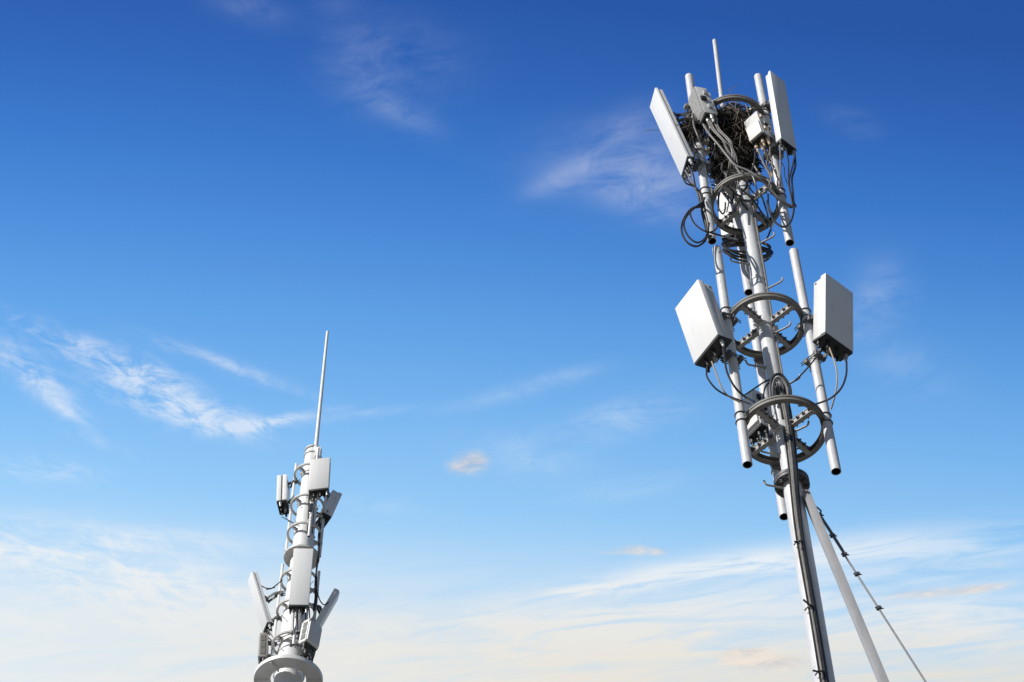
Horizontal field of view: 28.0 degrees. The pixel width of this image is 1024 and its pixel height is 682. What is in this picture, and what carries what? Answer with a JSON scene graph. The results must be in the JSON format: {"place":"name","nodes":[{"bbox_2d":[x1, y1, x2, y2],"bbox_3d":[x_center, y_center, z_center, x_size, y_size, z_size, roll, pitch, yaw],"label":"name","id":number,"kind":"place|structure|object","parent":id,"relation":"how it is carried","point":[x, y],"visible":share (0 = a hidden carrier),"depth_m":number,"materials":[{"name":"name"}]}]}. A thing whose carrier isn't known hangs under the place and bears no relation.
{"place":"outdoors","nodes":[
{"label":"outdoors","id":0,"kind":"place"},
{"bbox_2d":[0,0,1023,681],"label":"sky","id":1,"kind":"structure","parent":0,"point":[537,473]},
{"bbox_2d":[685,73,716,244],"bbox_3d":[2.006,-1.980,21.787,0.140,3.200,0.122,14,-53,-11],"label":"mount pole","id":2,"kind":"object","parent":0,"point":[707,192],"visible":0.62,"depth_m":21.34,"materials":[{"name":"metal"}]},
{"bbox_2d":[650,88,713,180],"bbox_3d":[1.826,-2.200,22.009,0.579,1.404,0.259,9,-53,-7],"label":"panel antenna","id":3,"kind":"object","parent":2,"relation":"attached to","point":[664,114],"visible":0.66,"depth_m":21.93,"materials":[{"name":"white plastic"}]},
{"bbox_2d":[683,102,690,110],"bbox_3d":[1.990,-2.553,22.493,0.223,0.044,0.150,0,-52,0],"label":"pole clamp","id":4,"kind":"object","parent":2,"relation":"attached to","point":[686,106],"visible":0.35,"depth_m":22.47,"materials":[{"name":"metal"}]},
{"bbox_2d":[680,197,708,246],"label":"cable","id":5,"kind":"object","parent":2,"relation":"hanging from","point":[683,236],"visible":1,"depth_m":20.32,"materials":[{"name":"rubber"}]},
{"bbox_2d":[683,200,709,242],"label":"cable","id":6,"kind":"object","parent":2,"relation":"attached to","point":[686,233],"visible":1,"depth_m":20.26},
{"bbox_2d":[688,136,708,146],"bbox_3d":[1.993,-2.126,21.947,0.223,0.044,0.150,0,-52,0],"label":"pole clamp","id":7,"kind":"object","parent":2,"relation":"attached to","point":[694,140],"visible":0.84,"depth_m":21.92,"materials":[{"name":"metal"}]},
{"bbox_2d":[690,145,709,155],"bbox_3d":[1.993,-2.023,21.814,0.223,0.044,0.150,0,-52,0],"label":"pole clamp","id":8,"kind":"object","parent":2,"relation":"attached to","point":[707,149],"visible":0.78,"depth_m":21.79,"materials":[{"name":"metal"}]},
{"bbox_2d":[688,86,716,130],"bbox_3d":[2.031,-2.433,22.182,0.250,0.691,0.410,13,-53,-10],"label":"radio unit","id":9,"kind":"object","parent":2,"relation":"attached to","point":[702,105],"visible":0.89,"depth_m":22.06,"materials":[{"name":"metal"}]},
{"bbox_2d":[690,113,695,152],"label":"cable","id":10,"kind":"object","parent":9,"relation":"hanging from","point":[690,134],"visible":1,"depth_m":21.93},
{"bbox_2d":[691,113,706,155],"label":"cable","id":11,"kind":"object","parent":9,"relation":"hanging from","point":[698,136],"visible":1,"depth_m":21.61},
{"bbox_2d":[700,130,705,170],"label":"cable","id":12,"kind":"object","parent":9,"relation":"hanging from","point":[703,150],"visible":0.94,"depth_m":21.55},
{"bbox_2d":[707,121,731,186],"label":"cable","id":13,"kind":"object","parent":9,"relation":"hanging from","point":[725,148],"visible":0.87,"depth_m":21.47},
{"bbox_2d":[709,120,733,188],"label":"cable","id":14,"kind":"object","parent":9,"relation":"attached to","point":[728,151],"visible":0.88,"depth_m":21.43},
{"bbox_2d":[709,118,735,188],"bbox_3d":[2.261,-2.083,21.687,0.160,1.201,0.348,-33,-59,23],"label":"cable","id":15,"kind":"object","parent":9,"relation":"attached to","point":[731,152],"visible":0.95,"depth_m":21.44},
{"bbox_2d":[714,123,736,188],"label":"cable","id":16,"kind":"object","parent":9,"relation":"hanging from","point":[733,155],"visible":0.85,"depth_m":21.40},
{"bbox_2d":[715,116,739,188],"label":"cable","id":17,"kind":"object","parent":9,"relation":"hanging from","point":[732,147],"visible":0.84,"depth_m":21.49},
{"bbox_2d":[716,116,738,188],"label":"cable","id":18,"kind":"object","parent":9,"relation":"hanging from","point":[731,147],"visible":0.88,"depth_m":21.47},
{"bbox_2d":[645,84,764,190],"bbox_3d":[2.125,-2.380,22.547,1.342,2.335,0.771,0,-52,0],"label":"bird nest","id":19,"kind":"object","parent":2,"relation":"attached to","point":[734,131],"visible":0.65,"depth_m":21.99,"materials":[{"name":"wood"}]},
{"bbox_2d":[689,206,717,232],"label":"cable","id":20,"kind":"object","parent":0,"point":[711,214],"visible":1,"depth_m":20.39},
{"bbox_2d":[711,361,739,402],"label":"cable","id":21,"kind":"object","parent":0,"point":[726,394],"visible":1,"depth_m":18.33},
{"bbox_2d":[702,123,791,205],"bbox_3d":[2.429,-1.874,21.201,0.814,1.414,0.143,5,-52,-4],"label":"cable","id":22,"kind":"object","parent":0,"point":[740,167],"visible":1,"depth_m":20.97,"materials":[{"name":"rubber"}]},
{"bbox_2d":[735,166,757,194],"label":"cable","id":23,"kind":"object","parent":22,"relation":"attached to","point":[747,175],"visible":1,"depth_m":20.87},
{"bbox_2d":[764,148,777,189],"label":"cable","id":24,"kind":"object","parent":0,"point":[773,166],"visible":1,"depth_m":21.25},
{"label":"ground","id":25,"kind":"structure","parent":0,"visible":0},
{"bbox_2d":[254,444,322,681],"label":"monopole tower","id":26,"kind":"structure","parent":25,"relation":"on","point":[287,663],"depth_m":46.25,"materials":[{"name":"metal"}]},
{"bbox_2d":[271,630,299,653],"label":"ring mount","id":27,"kind":"object","parent":26,"relation":"attached to","point":[278,635],"visible":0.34,"depth_m":46.25,"materials":[{"name":"white paint"}]},
{"bbox_2d":[271,564,283,656],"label":"mount pole","id":28,"kind":"object","parent":27,"relation":"attached to","point":[276,620],"visible":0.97,"depth_m":47.51,"materials":[{"name":"metal"}]},
{"bbox_2d":[248,571,285,635],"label":"panel antenna","id":29,"kind":"object","parent":28,"relation":"attached to","point":[260,601],"visible":0.95,"depth_m":47.71,"materials":[{"name":"white plastic"}]},
{"bbox_2d":[258,632,276,663],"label":"radio unit","id":30,"kind":"object","parent":28,"relation":"attached to","point":[264,643],"visible":0.72,"depth_m":46.30,"materials":[{"name":"grey plastic"}]},
{"bbox_2d":[292,613,296,645],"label":"mount pole","id":31,"kind":"object","parent":27,"relation":"attached to","point":[294,635],"visible":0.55,"depth_m":46.09,"materials":[{"name":"metal"}]},
{"bbox_2d":[288,548,313,614],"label":"panel antenna","id":32,"kind":"object","parent":31,"relation":"attached to","point":[300,584],"visible":1,"depth_m":46.87,"materials":[{"name":"white plastic"}]},
{"bbox_2d":[289,618,321,657],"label":"radio unit","id":33,"kind":"object","parent":31,"relation":"attached to","point":[310,631],"visible":1,"depth_m":45.73,"materials":[{"name":"grey plastic"}]},
{"bbox_2d":[313,571,320,621],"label":"mount pole","id":34,"kind":"object","parent":27,"relation":"attached to","point":[318,577],"visible":0.34,"depth_m":48.33,"materials":[{"name":"metal"}]},
{"bbox_2d":[310,588,339,626],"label":"panel antenna","id":35,"kind":"object","parent":34,"relation":"attached to","point":[325,612],"visible":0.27,"depth_m":47.83,"materials":[{"name":"grey plastic"}]},
{"bbox_2d":[276,637,297,654],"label":"cable","id":36,"kind":"object","parent":26,"relation":"attached to","point":[282,642],"visible":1,"depth_m":46.06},
{"bbox_2d":[276,598,315,621],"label":"ring mount","id":37,"kind":"object","parent":26,"relation":"attached to","point":[282,603],"visible":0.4,"depth_m":47.13,"materials":[{"name":"white paint"}]},
{"bbox_2d":[280,568,317,593],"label":"ring mount","id":38,"kind":"object","parent":26,"relation":"attached to","point":[289,575],"visible":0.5,"depth_m":47.95,"materials":[{"name":"white paint"}]},
{"bbox_2d":[294,462,309,485],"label":"ring mount","id":39,"kind":"object","parent":26,"relation":"attached to","point":[302,470],"visible":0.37,"depth_m":50.85,"materials":[{"name":"white paint"}]},
{"bbox_2d":[316,496,326,557],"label":"mount pole","id":40,"kind":"object","parent":39,"relation":"attached to","point":[322,525],"visible":0.51,"depth_m":49.91,"materials":[{"name":"metal"}]},
{"bbox_2d":[315,490,341,527],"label":"panel antenna","id":41,"kind":"object","parent":40,"relation":"attached to","point":[333,499],"visible":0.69,"depth_m":50.50,"materials":[{"name":"grey plastic"}]},
{"bbox_2d":[287,521,321,545],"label":"ring mount","id":42,"kind":"object","parent":26,"relation":"attached to","point":[293,525],"visible":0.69,"depth_m":49.17,"materials":[{"name":"white paint"}]},
{"bbox_2d":[285,463,297,550],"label":"mount pole","id":43,"kind":"object","parent":42,"relation":"attached to","point":[290,513],"visible":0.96,"depth_m":50.06,"materials":[{"name":"metal"}]},
{"bbox_2d":[277,474,299,516],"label":"panel antenna","id":44,"kind":"object","parent":43,"relation":"attached to","point":[283,494],"visible":0.93,"depth_m":50.60,"materials":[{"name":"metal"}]},
{"bbox_2d":[307,447,319,536],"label":"mount pole","id":45,"kind":"object","parent":42,"relation":"attached to","point":[309,522],"visible":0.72,"depth_m":49.05,"materials":[{"name":"metal"}]},
{"bbox_2d":[308,502,312,514],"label":"junction box","id":46,"kind":"object","parent":45,"relation":"attached to","point":[310,507],"visible":1,"depth_m":49.26,"materials":[{"name":"grey plastic"}]},
{"bbox_2d":[306,457,330,499],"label":"panel antenna","id":47,"kind":"object","parent":45,"relation":"attached to","point":[319,478],"visible":1,"depth_m":49.74,"materials":[{"name":"white plastic"}]},
{"bbox_2d":[315,522,321,609],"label":"cable","id":48,"kind":"object","parent":42,"relation":"attached to","point":[317,569],"visible":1,"depth_m":48.05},
{"bbox_2d":[290,493,324,517],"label":"ring mount","id":49,"kind":"object","parent":26,"relation":"attached to","point":[318,514],"visible":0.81,"depth_m":49.99,"materials":[{"name":"white paint"}]},
{"bbox_2d":[304,651,314,660],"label":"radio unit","id":50,"kind":"object","parent":26,"relation":"attached to","point":[307,656],"visible":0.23,"depth_m":45.97,"materials":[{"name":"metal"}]},
{"bbox_2d":[313,527,319,610],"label":"cable","id":51,"kind":"object","parent":26,"relation":"attached to","point":[315,572],"visible":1,"depth_m":47.94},
{"bbox_2d":[314,524,320,610],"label":"cable","id":52,"kind":"object","parent":26,"relation":"attached to","point":[316,572],"visible":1,"depth_m":47.81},
{"bbox_2d":[314,331,328,458],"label":"whip antenna","id":53,"kind":"object","parent":26,"relation":"attached to","point":[316,441],"visible":0.84,"depth_m":53.01,"materials":[{"name":"white paint"}]},
{"bbox_2d":[730,120,834,681],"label":"telecom mast","id":54,"kind":"object","parent":25,"relation":"on","point":[771,367],"visible":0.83,"depth_m":18.30,"materials":[{"name":"metal"}]},
{"bbox_2d":[712,39,724,109],"bbox_3d":[2.364,-2.923,23.316,0.133,2.094,0.161,0,-52,0],"label":"whip antenna","id":55,"kind":"object","parent":54,"relation":"attached to","point":[717,66],"visible":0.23,"depth_m":23.59,"materials":[{"name":"metal"}]},
{"bbox_2d":[710,232,737,239],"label":"cable","id":56,"kind":"object","parent":54,"relation":"attached to","point":[713,233],"visible":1,"depth_m":20.28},
{"bbox_2d":[701,94,763,146],"bbox_3d":[2.411,-2.365,22.496,0.750,0.093,0.751,0,-52,0],"label":"ring mount","id":57,"kind":"object","parent":54,"relation":"attached to","point":[754,105],"visible":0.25,"depth_m":22.29,"materials":[{"name":"metal"}]},
{"bbox_2d":[735,169,747,209],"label":"cable","id":58,"kind":"object","parent":54,"relation":"attached to","point":[745,181],"visible":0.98,"depth_m":21.19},
{"bbox_2d":[711,172,779,235],"bbox_3d":[2.417,-1.415,21.280,0.750,0.093,0.751,0,-52,0],"label":"ring mount","id":59,"kind":"object","parent":54,"relation":"attached to","point":[732,214],"visible":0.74,"depth_m":21.23,"materials":[{"name":"metal"}]},
{"bbox_2d":[681,175,709,241],"bbox_3d":[1.853,-1.354,20.680,0.244,1.032,0.051,21,-55,-16],"label":"cable","id":60,"kind":"object","parent":59,"relation":"hanging from","point":[685,182],"visible":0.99,"depth_m":20.78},
{"bbox_2d":[684,170,710,239],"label":"cable","id":61,"kind":"object","parent":59,"relation":"hanging from","point":[687,174],"visible":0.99,"depth_m":20.83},
{"bbox_2d":[684,173,712,236],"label":"cable","id":62,"kind":"object","parent":59,"relation":"hanging from","point":[689,182],"visible":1,"depth_m":20.90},
{"bbox_2d":[688,165,711,237],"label":"cable","id":63,"kind":"object","parent":59,"relation":"hanging from","point":[689,167],"visible":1,"depth_m":20.96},
{"bbox_2d":[716,200,725,214],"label":"cable","id":64,"kind":"object","parent":59,"relation":"hanging from","point":[723,213],"visible":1,"depth_m":20.88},
{"bbox_2d":[729,183,752,295],"bbox_3d":[2.396,-1.471,22.054,0.122,3.129,0.150,0,-52,0],"label":"mount pole","id":65,"kind":"object","parent":59,"relation":"attached to","point":[745,275],"visible":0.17,"depth_m":21.11,"materials":[{"name":"metal"}]},
{"bbox_2d":[715,184,735,240],"bbox_3d":[2.360,-1.500,22.284,0.243,1.254,0.474,4,-52,-3],"label":"panel antenna","id":66,"kind":"object","parent":65,"relation":"attached to","point":[722,199],"visible":0.1,"depth_m":22.29,"materials":[{"name":"white plastic"}]},
{"bbox_2d":[733,191,755,201],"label":"cable","id":67,"kind":"object","parent":59,"relation":"hanging from","point":[735,194],"visible":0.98,"depth_m":21.05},
{"bbox_2d":[752,163,770,199],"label":"cable","id":68,"kind":"object","parent":59,"relation":"attached to","point":[766,189],"visible":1,"depth_m":20.94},
{"bbox_2d":[754,201,771,230],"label":"cable","id":69,"kind":"object","parent":59,"relation":"hanging from","point":[762,213],"visible":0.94,"depth_m":20.99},
{"bbox_2d":[758,151,771,194],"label":"cable","id":70,"kind":"object","parent":59,"relation":"attached to","point":[767,170],"visible":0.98,"depth_m":21.18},
{"bbox_2d":[754,73,793,246],"bbox_3d":[2.772,-1.977,21.801,0.111,3.234,0.122,-15,-53,11],"label":"mount pole","id":71,"kind":"object","parent":59,"relation":"attached to","point":[781,194],"visible":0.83,"depth_m":21.45,"materials":[{"name":"metal"}]},
{"bbox_2d":[744,111,777,152],"bbox_3d":[2.693,-2.182,21.944,0.371,0.550,0.240,35,-60,-24],"label":"radio unit","id":72,"kind":"object","parent":71,"relation":"attached to","point":[757,128],"visible":0.91,"depth_m":21.82,"materials":[{"name":"white plastic"}]},
{"bbox_2d":[769,145,782,190],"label":"cable","id":73,"kind":"object","parent":72,"relation":"hanging from","point":[772,165],"visible":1,"depth_m":21.23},
{"bbox_2d":[763,150,783,160],"bbox_3d":[2.771,-1.964,21.765,0.223,0.044,0.150,0,-52,0],"label":"pole clamp","id":74,"kind":"object","parent":71,"relation":"attached to","point":[777,154],"visible":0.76,"depth_m":21.74,"materials":[{"name":"metal"}]},
{"bbox_2d":[755,71,796,166],"bbox_3d":[2.814,-2.367,22.212,0.235,1.450,0.383,33,-59,-23],"label":"panel antenna","id":75,"kind":"object","parent":71,"relation":"attached to","point":[778,107],"visible":0.81,"depth_m":22.07,"materials":[{"name":"white plastic"}]},
{"bbox_2d":[778,145,780,188],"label":"cable","id":76,"kind":"object","parent":75,"relation":"hanging from","point":[779,167],"visible":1,"depth_m":21.18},
{"bbox_2d":[785,148,796,207],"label":"cable","id":77,"kind":"object","parent":75,"relation":"hanging from","point":[788,166],"visible":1,"depth_m":21.27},
{"bbox_2d":[768,154,795,207],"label":"cable","id":78,"kind":"object","parent":59,"relation":"hanging from","point":[780,201],"visible":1,"depth_m":20.82,"materials":[{"name":"rubber"}]},
{"bbox_2d":[721,238,772,262],"bbox_3d":[2.411,-0.941,21.059,0.541,0.498,0.265,0,-52,0],"label":"cable coil","id":79,"kind":"object","parent":54,"relation":"hanging from","point":[726,245],"visible":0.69,"depth_m":20.97,"materials":[{"name":"rubber"}]},
{"bbox_2d":[747,151,755,181],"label":"cable","id":80,"kind":"object","parent":54,"relation":"attached to","point":[753,162],"visible":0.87,"depth_m":21.30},
{"bbox_2d":[740,189,766,223],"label":"cable","id":81,"kind":"object","parent":54,"relation":"attached to","point":[747,194],"visible":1,"depth_m":21.02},
{"bbox_2d":[748,168,758,203],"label":"cable","id":82,"kind":"object","parent":54,"relation":"attached to","point":[751,183],"visible":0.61,"depth_m":21.45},
{"bbox_2d":[744,379,777,395],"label":"cable","id":83,"kind":"object","parent":54,"relation":"attached to","point":[758,386],"visible":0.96,"depth_m":18.77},
{"bbox_2d":[761,196,768,228],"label":"cable","id":84,"kind":"object","parent":54,"relation":"attached to","point":[766,211],"visible":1,"depth_m":20.97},
{"bbox_2d":[730,292,803,358],"bbox_3d":[2.426,-0.147,19.658,0.762,0.093,0.762,0,-52,0],"label":"ring mount","id":85,"kind":"object","parent":54,"relation":"attached to","point":[777,316],"visible":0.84,"depth_m":19.58,"materials":[{"name":"metal"}]},
{"bbox_2d":[752,202,785,392],"bbox_3d":[2.494,-0.480,20.011,0.022,3.216,0.018,0,-52,0],"label":"cable","id":86,"kind":"object","parent":54,"relation":"attached to","point":[767,287],"visible":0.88,"depth_m":20.14,"materials":[{"name":"rubber"}]},
{"bbox_2d":[762,382,777,399],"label":"cable","id":87,"kind":"object","parent":54,"relation":"attached to","point":[765,388],"visible":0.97,"depth_m":18.70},
{"bbox_2d":[766,194,774,238],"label":"cable","id":88,"kind":"object","parent":54,"relation":"attached to","point":[772,215],"visible":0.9,"depth_m":20.82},
{"bbox_2d":[771,376,788,395],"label":"cable","id":89,"kind":"object","parent":54,"relation":"attached to","point":[782,380],"visible":0.94,"depth_m":18.73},
{"bbox_2d":[769,373,791,396],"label":"cable","id":90,"kind":"object","parent":54,"relation":"attached to","point":[783,377],"visible":0.93,"depth_m":18.75,"materials":[{"name":"rubber"}]},
{"bbox_2d":[766,153,795,227],"bbox_3d":[2.750,-1.516,20.869,0.392,1.347,0.143,-20,-54,14],"label":"cable","id":91,"kind":"object","parent":54,"relation":"attached to","point":[792,216],"visible":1,"depth_m":20.62,"materials":[{"name":"rubber"}]},
{"bbox_2d":[744,394,824,464],"bbox_3d":[2.433,0.804,18.440,0.790,0.093,0.790,0,-52,0],"label":"ring mount","id":92,"kind":"object","parent":54,"relation":"attached to","point":[775,425],"visible":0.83,"depth_m":18.36,"materials":[{"name":"metal"}]},
{"bbox_2d":[712,245,752,468],"bbox_3d":[2.041,0.080,19.143,0.111,3.236,0.122,16,-54,-12],"label":"mount pole","id":93,"kind":"object","parent":92,"relation":"attached to","point":[741,423],"visible":0.91,"depth_m":18.87,"materials":[{"name":"metal"}]},
{"bbox_2d":[675,279,746,372],"bbox_3d":[1.899,-0.085,19.223,0.568,0.869,0.403,24,-56,-18],"label":"panel antenna","id":94,"kind":"object","parent":93,"relation":"attached to","point":[701,316],"visible":0.88,"depth_m":19.09,"materials":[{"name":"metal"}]},
{"bbox_2d":[722,347,754,402],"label":"cable","id":95,"kind":"object","parent":94,"relation":"attached to","point":[732,383],"visible":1,"depth_m":18.47,"materials":[{"name":"rubber"}]},
{"bbox_2d":[706,366,750,404],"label":"cable","id":96,"kind":"object","parent":93,"relation":"attached to","point":[713,386],"visible":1,"depth_m":18.32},
{"bbox_2d":[747,302,787,519],"bbox_3d":[2.410,0.553,19.462,0.122,3.217,0.150,0,-52,0],"label":"mount pole","id":97,"kind":"object","parent":92,"relation":"attached to","point":[773,447],"visible":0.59,"depth_m":19.50,"materials":[{"name":"metal"}]},
{"bbox_2d":[743,390,769,446],"bbox_3d":[2.335,0.786,18.945,0.498,0.654,0.280,36,-60,-25],"label":"radio unit","id":98,"kind":"object","parent":97,"relation":"attached to","point":[758,428],"visible":0.48,"depth_m":18.73,"materials":[{"name":"white plastic"}]},
{"bbox_2d":[789,248,840,474],"bbox_3d":[2.807,0.121,19.116,0.111,3.286,0.122,-14,-53,11],"label":"mount pole","id":99,"kind":"object","parent":92,"relation":"attached to","point":[829,437],"visible":0.98,"depth_m":18.87,"materials":[{"name":"metal"}]},
{"bbox_2d":[794,273,852,371],"bbox_3d":[2.912,-0.118,19.216,0.375,0.882,0.573,33,-59,-24],"label":"panel antenna","id":100,"kind":"object","parent":99,"relation":"attached to","point":[830,319],"visible":0.95,"depth_m":19.06,"materials":[{"name":"metal"}]},
{"bbox_2d":[789,346,824,383],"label":"cable","id":101,"kind":"object","parent":100,"relation":"attached to","point":[809,365],"visible":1,"depth_m":18.73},
{"bbox_2d":[829,347,837,408],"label":"cable","id":102,"kind":"object","parent":100,"relation":"hanging from","point":[836,377],"visible":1,"depth_m":18.47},
{"bbox_2d":[798,361,847,406],"bbox_3d":[2.781,0.451,18.440,0.586,0.446,0.102,-37,-60,25],"label":"cable","id":103,"kind":"object","parent":92,"relation":"attached to","point":[839,390],"visible":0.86,"depth_m":18.28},
{"bbox_2d":[774,383,821,681],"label":"cable","id":104,"kind":"object","parent":54,"relation":"attached to","point":[805,589],"visible":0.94,"depth_m":17.12,"materials":[{"name":"rubber"}]},
{"bbox_2d":[776,382,822,681],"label":"cable","id":105,"kind":"object","parent":54,"relation":"attached to","point":[794,503],"visible":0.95,"depth_m":17.59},
{"bbox_2d":[776,383,824,681],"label":"cable","id":106,"kind":"object","parent":54,"relation":"attached to","point":[808,590],"visible":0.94,"depth_m":17.17,"materials":[{"name":"rubber"}]},
{"bbox_2d":[780,387,824,678],"bbox_3d":[2.484,5.354,12.422,0.084,16.124,0.096,14,-53,-11],"label":"cable","id":107,"kind":"object","parent":54,"relation":"attached to","point":[810,595],"visible":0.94,"depth_m":16.66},
{"bbox_2d":[780,388,827,681],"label":"cable","id":108,"kind":"object","parent":54,"relation":"attached to","point":[812,600],"visible":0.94,"depth_m":17.10,"materials":[{"name":"rubber"}]},
{"bbox_2d":[783,391,825,669],"bbox_3d":[2.504,5.379,12.403,0.094,16.063,0.091,19,-54,-14],"label":"cable","id":109,"kind":"object","parent":54,"relation":"attached to","point":[800,515],"visible":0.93,"depth_m":17.46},
{"bbox_2d":[781,382,828,681],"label":"cable","id":110,"kind":"object","parent":54,"relation":"attached to","point":[783,386],"visible":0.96,"depth_m":17.14,"materials":[{"name":"rubber"}]},
{"bbox_2d":[801,489,888,681],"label":"brace strut","id":111,"kind":"object","parent":25,"relation":"on","point":[849,599],"visible":1,"depth_m":16.73,"materials":[{"name":"metal"}]},
{"bbox_2d":[816,506,926,681],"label":"guy wire","id":112,"kind":"object","parent":25,"relation":"on","point":[845,555],"visible":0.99,"depth_m":16.96,"materials":[{"name":"metal"}]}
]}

